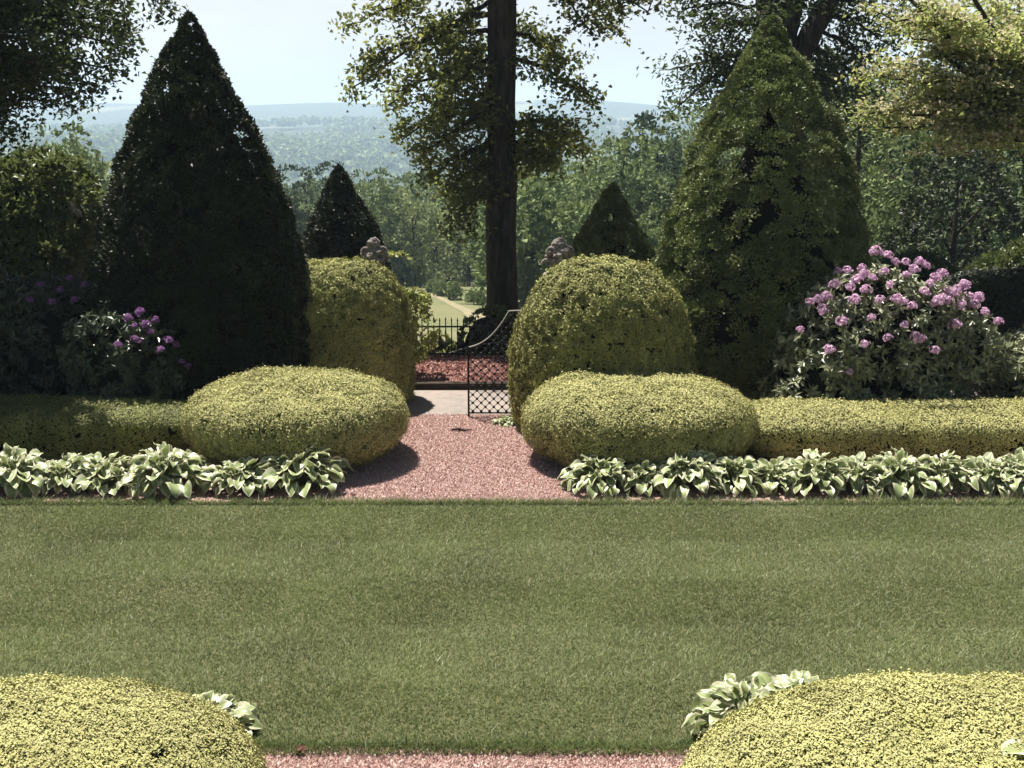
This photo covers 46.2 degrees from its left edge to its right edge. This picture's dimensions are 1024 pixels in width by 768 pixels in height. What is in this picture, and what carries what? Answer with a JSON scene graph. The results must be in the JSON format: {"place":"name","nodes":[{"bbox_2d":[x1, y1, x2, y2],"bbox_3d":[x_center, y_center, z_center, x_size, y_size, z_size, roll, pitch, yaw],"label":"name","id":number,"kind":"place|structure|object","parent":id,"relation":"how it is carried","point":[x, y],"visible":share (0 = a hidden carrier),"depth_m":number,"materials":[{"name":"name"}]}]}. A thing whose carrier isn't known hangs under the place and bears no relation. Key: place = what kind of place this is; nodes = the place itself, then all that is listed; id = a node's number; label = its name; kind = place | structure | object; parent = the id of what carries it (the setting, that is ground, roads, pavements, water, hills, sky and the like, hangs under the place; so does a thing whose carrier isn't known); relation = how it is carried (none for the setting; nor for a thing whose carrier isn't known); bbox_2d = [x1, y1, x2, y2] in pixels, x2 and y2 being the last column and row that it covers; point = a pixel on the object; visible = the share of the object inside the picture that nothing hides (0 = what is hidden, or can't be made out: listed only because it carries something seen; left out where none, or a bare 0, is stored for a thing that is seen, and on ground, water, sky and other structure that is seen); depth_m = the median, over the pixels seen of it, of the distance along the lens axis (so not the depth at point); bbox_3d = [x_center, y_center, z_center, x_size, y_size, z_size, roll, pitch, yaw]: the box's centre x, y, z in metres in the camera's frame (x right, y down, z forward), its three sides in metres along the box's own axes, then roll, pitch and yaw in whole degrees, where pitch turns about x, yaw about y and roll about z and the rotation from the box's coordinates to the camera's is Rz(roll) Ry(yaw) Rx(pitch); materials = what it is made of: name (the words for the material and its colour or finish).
{"place":"outdoors","nodes":[
{"label":"outdoors","id":0,"kind":"place"},
{"bbox_2d":[417,328,456,352],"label":"green shrub","id":1,"kind":"object","parent":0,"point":[448,347],"visible":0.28,"depth_m":19.93,"materials":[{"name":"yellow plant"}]},
{"bbox_2d":[415,291,485,321],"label":"meadow path","id":2,"kind":"structure","parent":0,"point":[467,312],"depth_m":57.80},
{"bbox_2d":[403,282,526,342],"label":"meadow","id":3,"kind":"structure","parent":0,"point":[441,309],"depth_m":53.60,"materials":[{"name":"green plant"}]},
{"bbox_2d":[24,120,108,219],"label":"woodland tree","id":4,"kind":"object","parent":3,"relation":"on","point":[70,146],"visible":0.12,"depth_m":68.50,"materials":[{"name":"green plant"}]},
{"bbox_2d":[56,153,113,223],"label":"woodland tree","id":5,"kind":"object","parent":3,"relation":"on","point":[106,170],"visible":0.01,"depth_m":83.29,"materials":[{"name":"green plant"}]},
{"bbox_2d":[277,163,319,240],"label":"woodland tree","id":6,"kind":"object","parent":3,"relation":"on","point":[301,214],"visible":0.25,"depth_m":88.24,"materials":[{"name":"green plant"}]},
{"bbox_2d":[285,187,315,226],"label":"woodland tree","id":7,"kind":"object","parent":3,"relation":"on","point":[302,207],"visible":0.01,"depth_m":101.70,"materials":[{"name":"green plant"}]},
{"bbox_2d":[301,163,393,275],"bbox_3d":[-2.834,-2.005,19.989,1.914,3.319,1.981,0,12,0],"label":"yew cone","id":8,"kind":"object","parent":3,"relation":"on","point":[342,229],"visible":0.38,"depth_m":19.55,"materials":[{"name":"green plant"}]},
{"bbox_2d":[352,166,403,268],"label":"woodland tree","id":9,"kind":"object","parent":3,"relation":"on","point":[380,194],"visible":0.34,"depth_m":89.91,"materials":[{"name":"green plant"}]},
{"bbox_2d":[383,224,429,285],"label":"meadow shrub","id":10,"kind":"object","parent":3,"relation":"on","point":[418,270],"visible":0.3,"depth_m":91.37,"materials":[{"name":"green plant"}]},
{"bbox_2d":[378,184,447,286],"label":"woodland tree","id":11,"kind":"object","parent":3,"relation":"on","point":[435,214],"visible":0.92,"depth_m":88.37,"materials":[{"name":"green plant"}]},
{"bbox_2d":[416,233,461,282],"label":"meadow shrub","id":12,"kind":"object","parent":3,"relation":"on","point":[440,263],"visible":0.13,"depth_m":99.70,"materials":[{"name":"green plant"}]},
{"bbox_2d":[409,202,473,283],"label":"woodland tree","id":13,"kind":"object","parent":3,"relation":"on","point":[432,261],"visible":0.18,"depth_m":97.73,"materials":[{"name":"green plant"}]},
{"bbox_2d":[432,277,451,296],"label":"meadow shrub","id":14,"kind":"object","parent":3,"relation":"on","point":[440,285],"visible":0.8,"depth_m":71.14,"materials":[{"name":"green plant"}]},
{"bbox_2d":[445,280,464,299],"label":"meadow shrub","id":15,"kind":"object","parent":3,"relation":"on","point":[452,294],"visible":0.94,"depth_m":65.98,"materials":[{"name":"green plant"}]},
{"bbox_2d":[433,194,478,285],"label":"woodland tree","id":16,"kind":"object","parent":3,"relation":"on","point":[459,248],"visible":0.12,"depth_m":91.10,"materials":[{"name":"green plant"}]},
{"bbox_2d":[463,287,478,301],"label":"meadow shrub","id":17,"kind":"object","parent":3,"relation":"on","point":[470,295],"visible":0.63,"depth_m":63.58,"materials":[{"name":"green plant"}]},
{"bbox_2d":[455,303,519,352],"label":"dark shrub","id":18,"kind":"object","parent":3,"relation":"on","point":[484,311],"visible":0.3,"depth_m":20.05,"materials":[{"name":"green plant"}]},
{"bbox_2d":[328,0,673,322],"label":"oak tree","id":19,"kind":"object","parent":3,"relation":"on","point":[491,111],"visible":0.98,"depth_m":20.36,"materials":[{"name":"green plant"}]},
{"bbox_2d":[441,146,568,283],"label":"woodland tree","id":20,"kind":"object","parent":3,"relation":"on","point":[472,252],"visible":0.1,"depth_m":61.75,"materials":[{"name":"green plant"}]},
{"bbox_2d":[459,165,568,263],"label":"woodland tree","id":21,"kind":"object","parent":3,"relation":"on","point":[562,192],"visible":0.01,"depth_m":80.96,"materials":[{"name":"green plant"}]},
{"bbox_2d":[470,168,593,307],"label":"tree","id":22,"kind":"object","parent":3,"relation":"on","point":[534,216],"visible":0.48,"depth_m":57.07,"materials":[{"name":"green plant"}]},
{"bbox_2d":[554,194,633,245],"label":"tree","id":23,"kind":"object","parent":3,"relation":"on","point":[570,206],"visible":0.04,"depth_m":59.11,"materials":[{"name":"green plant"}]},
{"bbox_2d":[571,180,655,263],"bbox_3d":[1.632,-1.889,20.038,1.995,3.004,2.042,0,12,0],"label":"yew cone","id":24,"kind":"object","parent":3,"relation":"on","point":[614,237],"visible":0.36,"depth_m":19.58,"materials":[{"name":"green plant"}]},
{"bbox_2d":[636,0,924,179],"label":"maple tree","id":25,"kind":"object","parent":3,"relation":"on","point":[821,14],"visible":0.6,"depth_m":22.86,"materials":[{"name":"green plant"}]},
{"bbox_2d":[0,99,1021,352],"bbox_3d":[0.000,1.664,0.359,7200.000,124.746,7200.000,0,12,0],"label":"hills","id":26,"kind":"structure","parent":0,"point":[108,113],"depth_m":2554.62,"materials":[{"name":"blue"}]},
{"bbox_2d":[307,160,365,202],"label":"woodland tree","id":27,"kind":"object","parent":26,"relation":"on","point":[323,165],"visible":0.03,"depth_m":125.40,"materials":[{"name":"green plant"}]},
{"bbox_2d":[384,156,454,240],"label":"woodland tree","id":28,"kind":"object","parent":26,"relation":"on","point":[408,176],"visible":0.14,"depth_m":124.96,"materials":[{"name":"green plant"}]},
{"bbox_2d":[0,113,1006,200],"bbox_3d":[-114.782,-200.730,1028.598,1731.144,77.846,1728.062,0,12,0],"label":"woodland","id":29,"kind":"object","parent":26,"relation":"on","point":[351,139],"visible":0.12,"depth_m":1298.24,"materials":[{"name":"green plant"}]},
{"bbox_2d":[555,170,620,215],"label":"woodland tree","id":30,"kind":"object","parent":26,"relation":"on","point":[564,198],"visible":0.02,"depth_m":68.35,"materials":[{"name":"green plant"}]},
{"bbox_2d":[564,148,615,191],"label":"woodland tree","id":31,"kind":"object","parent":26,"relation":"on","point":[579,169],"visible":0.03,"depth_m":84.12,"materials":[{"name":"green plant"}]},
{"bbox_2d":[549,131,635,211],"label":"woodland tree","id":32,"kind":"object","parent":26,"relation":"on","point":[601,170],"visible":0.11,"depth_m":78.52,"materials":[{"name":"green plant"}]},
{"bbox_2d":[551,122,690,245],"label":"woodland tree","id":33,"kind":"object","parent":26,"relation":"on","point":[628,194],"visible":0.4,"depth_m":63.03,"materials":[{"name":"green plant"}]},
{"bbox_2d":[610,109,683,214],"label":"woodland tree","id":34,"kind":"object","parent":26,"relation":"on","point":[645,118],"visible":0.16,"depth_m":73.43,"materials":[{"name":"green plant"}]},
{"bbox_2d":[618,204,681,273],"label":"tree","id":35,"kind":"object","parent":26,"relation":"on","point":[650,232],"visible":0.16,"depth_m":58.08,"materials":[{"name":"green plant"}]},
{"bbox_2d":[627,170,704,271],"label":"tree","id":36,"kind":"object","parent":26,"relation":"on","point":[659,179],"visible":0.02,"depth_m":64.15,"materials":[{"name":"green plant"}]},
{"bbox_2d":[648,141,706,210],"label":"woodland tree","id":37,"kind":"object","parent":26,"relation":"on","point":[674,166],"visible":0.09,"depth_m":67.66,"materials":[{"name":"green plant"}]},
{"bbox_2d":[635,95,739,195],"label":"woodland tree","id":38,"kind":"object","parent":26,"relation":"on","point":[692,120],"visible":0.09,"depth_m":76.30,"materials":[{"name":"green plant"}]},
{"bbox_2d":[809,73,906,252],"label":"woodland tree","id":39,"kind":"object","parent":26,"relation":"on","point":[895,164],"visible":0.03,"depth_m":40.27,"materials":[{"name":"green plant"}]},
{"bbox_2d":[807,29,933,209],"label":"woodland tree","id":40,"kind":"object","parent":26,"relation":"on","point":[869,66],"visible":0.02,"depth_m":56.64,"materials":[{"name":"green plant"}]},
{"bbox_2d":[809,83,945,266],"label":"woodland tree","id":41,"kind":"object","parent":26,"relation":"on","point":[905,156],"visible":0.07,"depth_m":47.00,"materials":[{"name":"green plant"}]},
{"bbox_2d":[807,67,958,265],"bbox_3d":[9.432,-4.274,33.303,4.788,8.953,5.680,-1,12,-7],"label":"woodland tree","id":42,"kind":"object","parent":26,"relation":"on","point":[875,193],"visible":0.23,"depth_m":32.43,"materials":[{"name":"green plant"}]},
{"bbox_2d":[848,94,996,269],"bbox_3d":[12.744,-4.721,37.509,4.898,9.228,4.936,8,14,32],"label":"woodland tree","id":43,"kind":"object","parent":26,"relation":"on","point":[949,205],"visible":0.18,"depth_m":36.98,"materials":[{"name":"green plant"}]},
{"bbox_2d":[877,59,1023,267],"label":"woodland tree","id":44,"kind":"object","parent":26,"relation":"on","point":[906,165],"visible":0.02,"depth_m":50.51,"materials":[{"name":"green plant"}]},
{"bbox_2d":[878,133,1023,269],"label":"conifer","id":45,"kind":"object","parent":26,"relation":"on","point":[970,216],"visible":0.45,"depth_m":25.56,"materials":[{"name":"green plant"}]},
{"bbox_2d":[908,102,1023,266],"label":"woodland tree","id":46,"kind":"object","parent":26,"relation":"on","point":[966,173],"visible":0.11,"depth_m":41.59,"materials":[{"name":"green plant"}]},
{"bbox_2d":[938,76,1023,269],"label":"woodland tree","id":47,"kind":"object","parent":26,"relation":"on","point":[997,213],"visible":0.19,"depth_m":35.66,"materials":[{"name":"green plant"}]},
{"bbox_2d":[965,71,1023,265],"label":"woodland tree","id":48,"kind":"object","parent":26,"relation":"on","point":[1001,239],"visible":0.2,"depth_m":33.09,"materials":[{"name":"green plant"}]},
{"bbox_2d":[0,491,1023,756],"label":"lawn","id":49,"kind":"structure","parent":0,"point":[480,652],"depth_m":9.31,"materials":[{"name":"plant"}]},
{"bbox_2d":[192,690,262,738],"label":"hosta","id":50,"kind":"object","parent":49,"relation":"on","point":[245,713],"visible":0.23,"depth_m":7.43,"materials":[{"name":"green plant"}]},
{"bbox_2d":[681,673,770,736],"bbox_3d":[1.434,2.027,7.370,0.731,0.427,0.818,5,13,24],"label":"hosta","id":51,"kind":"object","parent":49,"relation":"on","point":[711,704],"visible":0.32,"depth_m":7.39,"materials":[{"name":"green plant"}]},
{"bbox_2d":[730,669,857,709],"bbox_3d":[1.812,1.996,7.498,0.853,0.396,0.871,6,13,25],"label":"hosta","id":52,"kind":"object","parent":49,"relation":"on","point":[770,681],"visible":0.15,"depth_m":7.56,"materials":[{"name":"green plant"}]},
{"bbox_2d":[0,413,1023,767],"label":"gravel path","id":53,"kind":"structure","parent":0,"point":[620,493],"depth_m":12.29,"materials":[{"name":"gravel"}]},
{"bbox_2d":[0,443,57,499],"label":"hosta","id":54,"kind":"object","parent":53,"relation":"on","point":[21,476],"visible":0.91,"depth_m":12.22,"materials":[{"name":"green plant"}]},
{"bbox_2d":[29,452,100,496],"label":"hosta","id":55,"kind":"object","parent":53,"relation":"on","point":[61,473],"visible":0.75,"depth_m":12.30,"materials":[{"name":"green plant"}]},
{"bbox_2d":[0,265,191,407],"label":"rhododendron","id":56,"kind":"object","parent":53,"relation":"on","point":[52,343],"visible":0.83,"depth_m":14.35,"materials":[{"name":"green plant"}]},
{"bbox_2d":[0,391,195,463],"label":"hedge","id":57,"kind":"object","parent":53,"relation":"on","point":[52,428],"visible":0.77,"depth_m":13.26,"materials":[{"name":"green plant"}]},
{"bbox_2d":[62,451,148,496],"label":"hosta","id":58,"kind":"object","parent":53,"relation":"on","point":[104,468],"visible":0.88,"depth_m":12.30,"materials":[{"name":"green plant"}]},
{"bbox_2d":[0,669,270,767],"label":"hedge mound","id":59,"kind":"object","parent":53,"relation":"on","point":[47,721],"visible":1,"depth_m":6.15,"materials":[{"name":"green plant"}]},
{"bbox_2d":[106,441,218,500],"bbox_3d":[-3.580,0.879,12.424,1.108,0.595,1.064,1,12,3],"label":"hosta","id":60,"kind":"object","parent":53,"relation":"on","point":[165,476],"visible":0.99,"depth_m":12.24,"materials":[{"name":"green plant"}]},
{"bbox_2d":[83,9,313,401],"bbox_3d":[-4.068,-2.096,15.382,3.024,5.199,2.997,0,12,0],"label":"yew cone","id":61,"kind":"object","parent":53,"relation":"on","point":[197,245],"visible":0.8,"depth_m":14.52,"materials":[{"name":"green plant"}]},
{"bbox_2d":[201,454,284,496],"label":"hosta","id":62,"kind":"object","parent":53,"relation":"on","point":[229,475],"visible":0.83,"depth_m":12.24,"materials":[{"name":"green plant"}]},
{"bbox_2d":[180,363,410,470],"bbox_3d":[-2.430,0.358,13.600,2.598,1.020,2.510,0,12,0],"label":"hedge mound","id":63,"kind":"object","parent":53,"relation":"on","point":[268,410],"visible":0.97,"depth_m":12.82,"materials":[{"name":"green plant"}]},
{"bbox_2d":[250,442,353,497],"bbox_3d":[-2.196,0.866,12.520,1.013,0.555,1.135,2,12,10],"label":"hosta","id":64,"kind":"object","parent":53,"relation":"on","point":[296,476],"visible":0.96,"depth_m":12.30,"materials":[{"name":"green plant"}]},
{"bbox_2d":[467,310,520,416],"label":"iron gate","id":65,"kind":"structure","parent":53,"relation":"on","point":[485,374],"depth_m":15.41,"materials":[{"name":"metal"}]},
{"bbox_2d":[492,414,514,426],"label":"hosta","id":66,"kind":"object","parent":53,"relation":"on","point":[506,420],"visible":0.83,"depth_m":15.10,"materials":[{"name":"green plant"}]},
{"bbox_2d":[557,453,644,499],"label":"hosta","id":67,"kind":"object","parent":53,"relation":"on","point":[601,476],"visible":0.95,"depth_m":12.29,"materials":[{"name":"green plant"}]},
{"bbox_2d":[503,253,699,433],"bbox_3d":[1.110,-0.537,14.830,2.437,2.215,1.951,0,12,0],"label":"domed hedge","id":68,"kind":"object","parent":53,"relation":"on","point":[607,313],"visible":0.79,"depth_m":14.16,"materials":[{"name":"green plant"}]},
{"bbox_2d":[517,368,759,471],"bbox_3d":[1.434,0.370,13.614,2.754,1.022,2.492,0,12,0],"label":"hedge mound","id":69,"kind":"object","parent":53,"relation":"on","point":[651,417],"visible":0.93,"depth_m":12.75,"materials":[{"name":"green plant"}]},
{"bbox_2d":[617,458,679,496],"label":"hosta","id":70,"kind":"object","parent":53,"relation":"on","point":[641,487],"visible":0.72,"depth_m":12.29,"materials":[{"name":"green plant"}]},
{"bbox_2d":[642,447,727,499],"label":"hosta","id":71,"kind":"object","parent":53,"relation":"on","point":[681,470],"visible":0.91,"depth_m":12.23,"materials":[{"name":"green plant"}]},
{"bbox_2d":[414,382,990,389],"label":"kerb","id":72,"kind":"structure","parent":53,"relation":"on","point":[441,386],"depth_m":17.12,"materials":[{"name":"grey stone"}]},
{"bbox_2d":[695,455,766,497],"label":"hosta","id":73,"kind":"object","parent":53,"relation":"on","point":[740,477],"visible":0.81,"depth_m":12.33,"materials":[{"name":"green plant"}]},
{"bbox_2d":[650,14,879,406],"bbox_3d":[3.436,-2.300,16.283,3.329,5.230,3.293,0,12,0],"label":"yew cone","id":74,"kind":"object","parent":53,"relation":"on","point":[756,256],"visible":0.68,"depth_m":15.47,"materials":[{"name":"green plant"}]},
{"bbox_2d":[745,456,812,495],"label":"hosta","id":75,"kind":"object","parent":53,"relation":"on","point":[771,475],"visible":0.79,"depth_m":12.32,"materials":[{"name":"green plant"}]},
{"bbox_2d":[776,448,856,498],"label":"hosta","id":76,"kind":"object","parent":53,"relation":"on","point":[814,466],"visible":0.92,"depth_m":12.24,"materials":[{"name":"green plant"}]},
{"bbox_2d":[678,662,1023,767],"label":"hedge mound","id":77,"kind":"object","parent":53,"relation":"on","point":[889,719],"visible":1,"depth_m":6.01,"materials":[{"name":"green plant"}]},
{"bbox_2d":[1001,729,1023,755],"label":"leaf sprig","id":78,"kind":"object","parent":77,"relation":"on","point":[1010,749],"visible":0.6,"depth_m":5.63,"materials":[{"name":"green plant"}]},
{"bbox_2d":[820,452,888,499],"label":"hosta","id":79,"kind":"object","parent":53,"relation":"on","point":[860,465],"visible":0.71,"depth_m":12.26,"materials":[{"name":"green plant"}]},
{"bbox_2d":[755,245,1013,408],"bbox_3d":[4.664,-0.599,15.140,3.221,2.301,1.798,0,12,0],"label":"rhododendron","id":80,"kind":"object","parent":53,"relation":"on","point":[871,340],"visible":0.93,"depth_m":14.67,"materials":[{"name":"green plant"}]},
{"bbox_2d":[747,394,1023,462],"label":"hedge","id":81,"kind":"object","parent":53,"relation":"on","point":[796,427],"visible":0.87,"depth_m":13.32,"materials":[{"name":"green plant"}]},
{"bbox_2d":[854,446,941,498],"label":"hosta","id":82,"kind":"object","parent":53,"relation":"on","point":[895,474],"visible":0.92,"depth_m":12.19,"materials":[{"name":"green plant"}]},
{"bbox_2d":[904,449,980,497],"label":"hosta","id":83,"kind":"object","parent":53,"relation":"on","point":[946,467],"visible":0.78,"depth_m":12.24,"materials":[{"name":"green plant"}]},
{"bbox_2d":[933,265,1023,376],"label":"boundary hedge","id":84,"kind":"object","parent":53,"relation":"on","point":[1002,289],"visible":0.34,"depth_m":17.34,"materials":[{"name":"green plant"}]},
{"bbox_2d":[949,452,1017,499],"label":"hosta","id":85,"kind":"object","parent":53,"relation":"on","point":[988,484],"visible":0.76,"depth_m":12.25,"materials":[{"name":"green plant"}]},
{"bbox_2d":[974,323,1023,408],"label":"rhododendron","id":86,"kind":"object","parent":53,"relation":"on","point":[1009,383],"visible":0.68,"depth_m":15.14,"materials":[{"name":"green plant"}]},
{"bbox_2d":[982,447,1023,497],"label":"hosta","id":87,"kind":"object","parent":53,"relation":"on","point":[1016,462],"visible":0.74,"depth_m":12.28,"materials":[{"name":"green plant"}]},
{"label":"mulch bed","id":88,"kind":"structure","parent":53,"relation":"on","visible":0},
{"bbox_2d":[0,144,108,291],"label":"bush","id":89,"kind":"object","parent":88,"relation":"on","point":[46,225],"visible":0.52,"depth_m":17.97,"materials":[{"name":"green plant"}]},
{"bbox_2d":[0,0,187,177],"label":"maple tree","id":90,"kind":"object","parent":88,"relation":"on","point":[23,69],"visible":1,"depth_m":15.83,"materials":[{"name":"green plant"}]},
{"bbox_2d":[387,250,438,364],"bbox_3d":[-1.656,-0.904,17.760,1.177,2.176,0.839,0,12,0],"label":"golden shrub","id":91,"kind":"object","parent":88,"relation":"on","point":[423,307],"visible":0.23,"depth_m":17.56,"materials":[{"name":"yellow plant"}]},
{"bbox_2d":[414,355,508,381],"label":"bark chips","id":92,"kind":"object","parent":88,"relation":"on","point":[444,368],"visible":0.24,"depth_m":18.22,"materials":[{"name":"brown wood"}]},
{"bbox_2d":[415,316,516,356],"bbox_3d":[-0.550,-0.771,19.118,7.170,0.830,0.067,0,12,0],"label":"iron fence","id":93,"kind":"object","parent":88,"relation":"on","point":[463,327],"visible":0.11,"depth_m":19.10,"materials":[{"name":"black metal"}]},
{"bbox_2d":[834,0,1023,165],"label":"dogwood tree","id":94,"kind":"object","parent":88,"relation":"on","point":[989,106],"visible":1,"depth_m":16.44,"materials":[{"name":"green plant"}]},
{"bbox_2d":[962,234,1023,275],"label":"ornamental shrub","id":95,"kind":"object","parent":88,"relation":"on","point":[1010,253],"visible":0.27,"depth_m":19.17,"materials":[{"name":"green plant"}]},
{"bbox_2d":[1,0,1023,107],"label":"sky","id":96,"kind":"structure","parent":0,"point":[271,51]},
{"bbox_2d":[406,390,999,414],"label":"paved walk","id":97,"kind":"structure","parent":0,"point":[449,402],"depth_m":16.34,"materials":[{"name":"grey concrete"}]},
{"bbox_2d":[287,256,417,402],"bbox_3d":[-2.429,-0.737,16.273,2.303,1.988,1.736,0,12,0],"label":"domed hedge","id":98,"kind":"object","parent":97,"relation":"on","point":[359,315],"visible":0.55,"depth_m":15.64,"materials":[{"name":"green plant"}]},
{"bbox_2d":[875,248,961,290],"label":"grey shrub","id":99,"kind":"object","parent":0,"point":[940,263],"visible":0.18,"depth_m":22.29,"materials":[{"name":"green plant"}]},
{"bbox_3d":[-1.880,-0.688,16.650,0.420,1.720,0.420,0,12,0],"label":"gate pillar","id":100,"kind":"object","parent":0,"visible":0},
{"bbox_2d":[360,237,390,264],"bbox_3d":[-1.913,-1.768,16.402,0.438,0.495,0.333,-5,13,-23],"label":"stone finial","id":101,"kind":"object","parent":100,"relation":"on","point":[374,250],"visible":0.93,"depth_m":16.30,"materials":[{"name":"grey stone"}]},
{"bbox_3d":[0.620,-0.558,15.859,0.420,1.800,0.420,0,12,0],"label":"gate pillar","id":102,"kind":"object","parent":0,"visible":0},
{"bbox_2d":[541,237,573,266],"bbox_3d":[0.636,-1.671,15.608,0.438,0.482,0.339,5,13,22],"label":"stone finial","id":103,"kind":"object","parent":102,"relation":"on","point":[557,249],"visible":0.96,"depth_m":15.50,"materials":[{"name":"grey stone"}]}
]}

